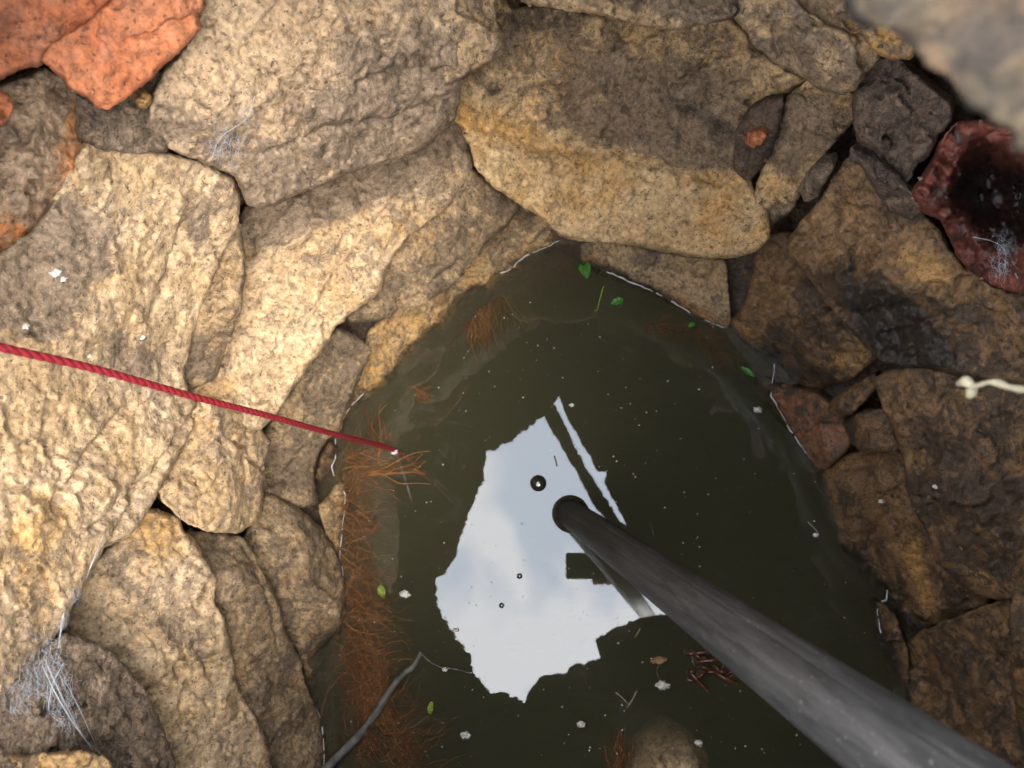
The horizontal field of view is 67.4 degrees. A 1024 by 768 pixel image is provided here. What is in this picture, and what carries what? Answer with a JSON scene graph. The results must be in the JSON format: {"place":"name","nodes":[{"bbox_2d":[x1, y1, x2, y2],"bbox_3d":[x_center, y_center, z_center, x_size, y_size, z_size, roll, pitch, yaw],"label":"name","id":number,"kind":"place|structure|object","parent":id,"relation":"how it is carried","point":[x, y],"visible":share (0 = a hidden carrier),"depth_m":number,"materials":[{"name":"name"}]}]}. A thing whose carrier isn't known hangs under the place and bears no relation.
{"place":"outdoors","nodes":[
{"label":"outdoors","id":0,"kind":"place"},
{"bbox_2d":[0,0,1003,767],"bbox_3d":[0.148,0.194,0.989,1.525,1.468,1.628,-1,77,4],"label":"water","id":1,"kind":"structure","parent":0,"point":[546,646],"depth_m":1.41,"materials":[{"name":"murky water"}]},
{"bbox_2d":[0,0,1023,767],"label":"well wall","id":2,"kind":"structure","parent":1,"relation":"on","point":[600,132],"depth_m":0.90,"materials":[{"name":"beige stone"}]},
{"bbox_2d":[22,323,29,328],"bbox_3d":[-0.404,-0.048,0.636,0.010,0.001,0.006,-1,77,4],"label":"bird dropping","id":3,"kind":"object","parent":2,"relation":"on","point":[25,326],"visible":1,"depth_m":0.64,"materials":[{"name":"white"}]},
{"bbox_2d":[0,68,82,251],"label":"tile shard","id":4,"kind":"object","parent":2,"relation":"on","point":[40,144],"visible":0.85,"depth_m":0.61,"materials":[{"name":"stone"}]},
{"bbox_2d":[0,89,13,125],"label":"tile shard","id":5,"kind":"object","parent":4,"relation":"on","point":[6,102],"visible":1,"depth_m":0.54,"materials":[{"name":"ceramic"}]},
{"bbox_2d":[47,268,61,277],"bbox_3d":[-0.385,-0.094,0.646,0.014,0.002,0.009,-1,77,4],"label":"bird dropping","id":6,"kind":"object","parent":2,"relation":"attached to","point":[55,272],"visible":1,"depth_m":0.65,"materials":[{"name":"white"}]},
{"bbox_2d":[0,539,125,754],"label":"cobweb","id":7,"kind":"object","parent":2,"relation":"attached to","point":[54,682],"visible":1,"depth_m":0.64,"materials":[{"name":"fabric"}]},
{"bbox_2d":[60,276,66,281],"bbox_3d":[-0.384,-0.090,0.655,0.009,0.001,0.006,-1,77,4],"label":"bird dropping","id":8,"kind":"object","parent":2,"relation":"attached to","point":[63,278],"visible":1,"depth_m":0.65,"materials":[{"name":"white"}]},
{"bbox_2d":[0,633,175,767],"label":"stone","id":9,"kind":"object","parent":2,"relation":"on","point":[124,724],"visible":0.92,"depth_m":0.68,"materials":[{"name":"brown stone"}]},
{"bbox_2d":[74,71,168,154],"bbox_3d":[-0.357,-0.255,0.707,0.145,0.146,0.096,44,84,12],"label":"mud clod","id":10,"kind":"object","parent":2,"relation":"on","point":[125,126],"visible":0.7,"depth_m":0.65,"materials":[{"name":"soil"}]},
{"bbox_2d":[41,0,204,109],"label":"tile shard","id":11,"kind":"object","parent":2,"relation":"on","point":[110,54],"visible":0.99,"depth_m":0.56,"materials":[{"name":"ceramic"}]},
{"bbox_2d":[0,0,109,79],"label":"tile shard","id":12,"kind":"object","parent":11,"relation":"on","point":[31,31],"visible":0.99,"depth_m":0.53,"materials":[{"name":"ceramic"}]},
{"bbox_2d":[129,87,151,108],"bbox_3d":[-0.311,-0.241,0.639,0.015,0.038,0.049,-42,78,-5],"label":"pebble","id":13,"kind":"object","parent":2,"relation":"on","point":[140,97],"visible":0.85,"depth_m":0.63,"materials":[{"name":"beige stone"}]},
{"bbox_2d":[202,96,260,177],"bbox_3d":[-0.261,-0.225,0.723,0.079,0.122,0.028,-19,77,0],"label":"cobweb","id":14,"kind":"object","parent":2,"relation":"attached to","point":[230,137],"visible":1,"depth_m":0.70,"materials":[{"name":"fabric"}]},
{"bbox_2d":[0,342,471,522],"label":"rope","id":15,"kind":"object","parent":2,"relation":"attached to","point":[54,359],"visible":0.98,"depth_m":0.75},
{"bbox_2d":[316,488,372,533],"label":"fine roots","id":16,"kind":"object","parent":2,"relation":"on","point":[344,514],"visible":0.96,"depth_m":1.19,"materials":[{"name":"brown plant"}]},
{"bbox_2d":[318,407,470,767],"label":"fine roots","id":17,"kind":"object","parent":2,"relation":"attached to","point":[379,687],"visible":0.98,"depth_m":1.16,"materials":[{"name":"brown plant"}]},
{"bbox_2d":[1,2,1023,757],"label":"soil crumbs","id":18,"kind":"object","parent":2,"relation":"on","point":[735,10],"visible":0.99,"depth_m":0.82,"materials":[{"name":"brown soil"}]},
{"bbox_2d":[733,93,784,180],"bbox_3d":[0.306,-0.316,0.951,0.052,0.222,0.111,23,80,9],"label":"mud clod","id":19,"kind":"object","parent":2,"relation":"attached to","point":[748,161],"visible":0.94,"depth_m":0.90,"materials":[{"name":"brown soil"}]},
{"bbox_2d":[745,126,768,147],"bbox_3d":[0.282,-0.290,0.882,0.021,0.073,0.050,22,80,9],"label":"brick chip","id":20,"kind":"object","parent":19,"relation":"in","point":[756,136],"visible":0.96,"depth_m":0.87,"materials":[{"name":"brick"}]},
{"bbox_2d":[798,152,837,201],"bbox_3d":[0.350,-0.241,0.874,0.025,0.114,0.059,31,81,10],"label":"pebble","id":21,"kind":"object","parent":2,"relation":"on","point":[817,175],"visible":1,"depth_m":0.85,"materials":[{"name":"grey stone"}]},
{"bbox_2d":[849,143,920,219],"bbox_3d":[0.379,-0.206,0.780,0.096,0.098,0.067,29,81,10],"label":"mud clod","id":22,"kind":"object","parent":2,"relation":"on","point":[884,178],"visible":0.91,"depth_m":0.75,"materials":[{"name":"grey soil"}]},
{"bbox_2d":[851,57,954,182],"bbox_3d":[0.390,-0.275,0.776,0.100,0.164,0.163,37,82,11],"label":"mud clod","id":23,"kind":"object","parent":2,"relation":"on","point":[903,111],"visible":0.86,"depth_m":0.73,"materials":[{"name":"grey soil"}]},
{"bbox_2d":[911,119,1023,293],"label":"clay pot","id":24,"kind":"object","parent":2,"relation":"on","point":[968,188],"visible":0.97,"depth_m":0.72,"materials":[{"name":"red ceramic"}]},
{"bbox_2d":[974,225,1020,289],"bbox_3d":[0.464,-0.123,0.737,0.042,0.102,0.071,-1,77,4],"label":"cobweb","id":25,"kind":"object","parent":24,"relation":"attached to","point":[1004,252],"visible":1,"depth_m":0.72,"materials":[{"name":"fabric"}]},
{"bbox_2d":[956,376,1023,398],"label":"string","id":26,"kind":"object","parent":2,"relation":"on","point":[970,384],"visible":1,"depth_m":0.38,"materials":[{"name":"beige fabric"}]},
{"bbox_2d":[630,310,750,377],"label":"fine roots","id":27,"kind":"object","parent":1,"relation":"on","point":[676,329],"visible":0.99,"depth_m":1.24,"materials":[{"name":"brown plant"}]},
{"bbox_2d":[305,243,918,684],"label":"water","id":28,"kind":"structure","parent":0,"point":[455,295],"depth_m":1.28,"materials":[{"name":"liquid"}]},
{"bbox_2d":[377,585,384,597],"bbox_3d":[-0.199,0.313,1.173,0.013,0.006,0.025,-1,77,4],"label":"leaf","id":29,"kind":"object","parent":28,"relation":"on","point":[380,591],"visible":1,"depth_m":1.17,"materials":[{"name":"green plant"}]},
{"bbox_2d":[364,402,427,483],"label":"fine roots","id":30,"kind":"object","parent":28,"relation":"in","point":[383,474],"visible":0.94,"depth_m":1.22,"materials":[{"name":"brown plant"}]},
{"bbox_2d":[321,652,471,767],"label":"branch","id":31,"kind":"object","parent":28,"relation":"in","point":[343,750],"visible":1,"depth_m":1.11,"materials":[{"name":"grey plant"}]},
{"bbox_2d":[398,589,410,597],"bbox_3d":[-0.164,0.320,1.171,0.019,0.012,0.012,16,79,8],"label":"seed","id":32,"kind":"object","parent":28,"relation":"on","point":[404,593],"visible":1,"depth_m":1.17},
{"bbox_2d":[407,379,436,405],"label":"fine roots","id":33,"kind":"object","parent":28,"relation":"in","point":[416,392],"visible":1,"depth_m":1.24,"materials":[{"name":"brown plant"}]},
{"bbox_2d":[427,698,433,713],"bbox_3d":[-0.120,0.474,1.130,0.010,0.006,0.022,-1,77,4],"label":"leaf","id":34,"kind":"object","parent":28,"relation":"on","point":[429,708],"visible":1,"depth_m":1.13,"materials":[{"name":"green plant"}]},
{"bbox_2d":[460,731,470,738],"bbox_3d":[-0.068,0.512,1.120,0.017,0.010,0.011,-1,77,4],"label":"seed","id":35,"kind":"object","parent":28,"relation":"on","point":[465,735],"visible":1,"depth_m":1.12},
{"bbox_2d":[448,293,530,362],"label":"fine roots","id":36,"kind":"object","parent":28,"relation":"in","point":[472,321],"visible":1,"depth_m":1.26,"materials":[{"name":"brown plant"}]},
{"bbox_2d":[530,475,545,490],"bbox_3d":[0.041,0.154,1.192,0.026,0.006,0.026,-1,77,4],"label":"bubble","id":37,"kind":"object","parent":28,"relation":"on","point":[537,482],"visible":1,"depth_m":1.19,"materials":[{"name":"clear liquid"}]},
{"bbox_2d":[552,495,587,532],"bbox_3d":[0.090,0.199,1.176,0.058,0.010,0.058,-1,77,4],"label":"water rim","id":38,"kind":"object","parent":28,"relation":"on","point":[559,525],"visible":0.62,"depth_m":1.18,"materials":[{"name":"liquid"}]},
{"bbox_2d":[576,720,585,727],"bbox_3d":[0.100,0.492,1.111,0.014,0.008,0.010,-1,77,4],"label":"seed","id":39,"kind":"object","parent":28,"relation":"on","point":[580,724],"visible":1,"depth_m":1.11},
{"bbox_2d":[578,261,590,278],"bbox_3d":[0.119,-0.187,1.259,0.021,0.006,0.033,-1,77,4],"label":"leaf","id":40,"kind":"object","parent":28,"relation":"on","point":[585,270],"visible":1,"depth_m":1.26,"materials":[{"name":"green plant"}]},
{"bbox_2d":[313,241,887,764],"bbox_3d":[0.060,0.121,1.200,0.865,0.003,0.711,-14,77,1],"label":"scum line","id":41,"kind":"object","parent":28,"relation":"on","point":[677,305],"visible":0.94,"depth_m":1.21,"materials":[{"name":"white"}]},
{"bbox_2d":[597,286,603,310],"bbox_3d":[0.143,-0.139,1.250,0.002,0.005,0.043,14,79,7],"label":"grass stem","id":42,"kind":"object","parent":28,"relation":"on","point":[600,298],"visible":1,"depth_m":1.25,"materials":[{"name":"green plant"}]},
{"bbox_2d":[610,296,627,305],"bbox_3d":[0.174,-0.134,1.245,0.029,0.006,0.016,-1,77,4],"label":"leaf","id":43,"kind":"object","parent":28,"relation":"on","point":[617,300],"visible":1,"depth_m":1.25,"materials":[{"name":"green plant"}]},
{"bbox_2d":[597,727,642,767],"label":"fine roots","id":44,"kind":"object","parent":28,"relation":"in","point":[618,748],"visible":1,"depth_m":1.10,"materials":[{"name":"brown plant"}]},
{"bbox_2d":[346,287,894,765],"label":"floating specks","id":45,"kind":"object","parent":28,"relation":"on","point":[566,567],"visible":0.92,"depth_m":1.16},
{"bbox_2d":[627,691,636,707],"bbox_3d":[0.174,0.458,1.113,0.003,0.004,0.027,31,81,10],"label":"straw","id":46,"kind":"object","parent":28,"relation":"on","point":[632,699],"visible":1,"depth_m":1.11,"materials":[{"name":"beige plant"}]},
{"bbox_2d":[645,656,667,664],"bbox_3d":[0.211,0.403,1.121,0.033,0.006,0.012,-1,77,4],"label":"leaf","id":47,"kind":"object","parent":28,"relation":"on","point":[658,660],"visible":1,"depth_m":1.12,"materials":[{"name":"brown plant"}]},
{"bbox_2d":[655,680,669,690],"bbox_3d":[0.219,0.438,1.114,0.019,0.012,0.017,42,83,12],"label":"seed","id":48,"kind":"object","parent":28,"relation":"on","point":[662,685],"visible":1,"depth_m":1.11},
{"bbox_2d":[621,715,708,767],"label":"boulder","id":49,"kind":"object","parent":28,"relation":"in","point":[660,736],"visible":0.93,"depth_m":1.11,"materials":[{"name":"stone"}]},
{"bbox_2d":[688,322,695,327],"bbox_3d":[0.287,-0.095,1.228,0.012,0.005,0.009,-1,77,4],"label":"leaf","id":50,"kind":"object","parent":28,"relation":"on","point":[691,324],"visible":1,"depth_m":1.23,"materials":[{"name":"green plant"}]},
{"bbox_2d":[694,740,701,745],"bbox_3d":[0.266,0.512,1.094,0.010,0.007,0.010,31,81,10],"label":"seed","id":51,"kind":"object","parent":28,"relation":"on","point":[698,742],"visible":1,"depth_m":1.09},
{"bbox_2d":[684,648,737,694],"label":"twigs","id":52,"kind":"object","parent":28,"relation":"on","point":[719,673],"visible":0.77,"depth_m":1.11,"materials":[{"name":"brown wood"}]},
{"bbox_2d":[737,363,754,377],"bbox_3d":[0.366,-0.021,1.205,0.035,0.006,0.012,30,81,10],"label":"leaf","id":53,"kind":"object","parent":28,"relation":"on","point":[747,371],"visible":1,"depth_m":1.20,"materials":[{"name":"green plant"}]},
{"bbox_2d":[753,406,761,412],"bbox_3d":[0.382,0.040,1.192,0.014,0.010,0.010,-1,77,4],"label":"seed","id":54,"kind":"object","parent":28,"relation":"on","point":[757,409],"visible":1,"depth_m":1.19,"materials":[{"name":"white plant"}]},
{"bbox_2d":[535,485,1014,767],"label":"water pipe","id":55,"kind":"object","parent":28,"relation":"in","point":[842,714],"visible":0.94,"depth_m":0.43,"materials":[{"name":"black plastic"}]},
{"bbox_2d":[807,521,819,533],"bbox_3d":[0.450,0.215,1.147,0.003,0.004,0.024,-39,77,-5],"label":"straw","id":56,"kind":"object","parent":28,"relation":"on","point":[811,525],"visible":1,"depth_m":1.15,"materials":[{"name":"grey plant"}]},
{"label":"ground","id":57,"kind":"structure","parent":0,"visible":0},
{"bbox_2d":[843,0,1023,153],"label":"stone bar","id":58,"kind":"object","parent":57,"relation":"on","point":[972,51],"visible":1,"depth_m":0.18,"materials":[{"name":"beige stone"}]}
]}

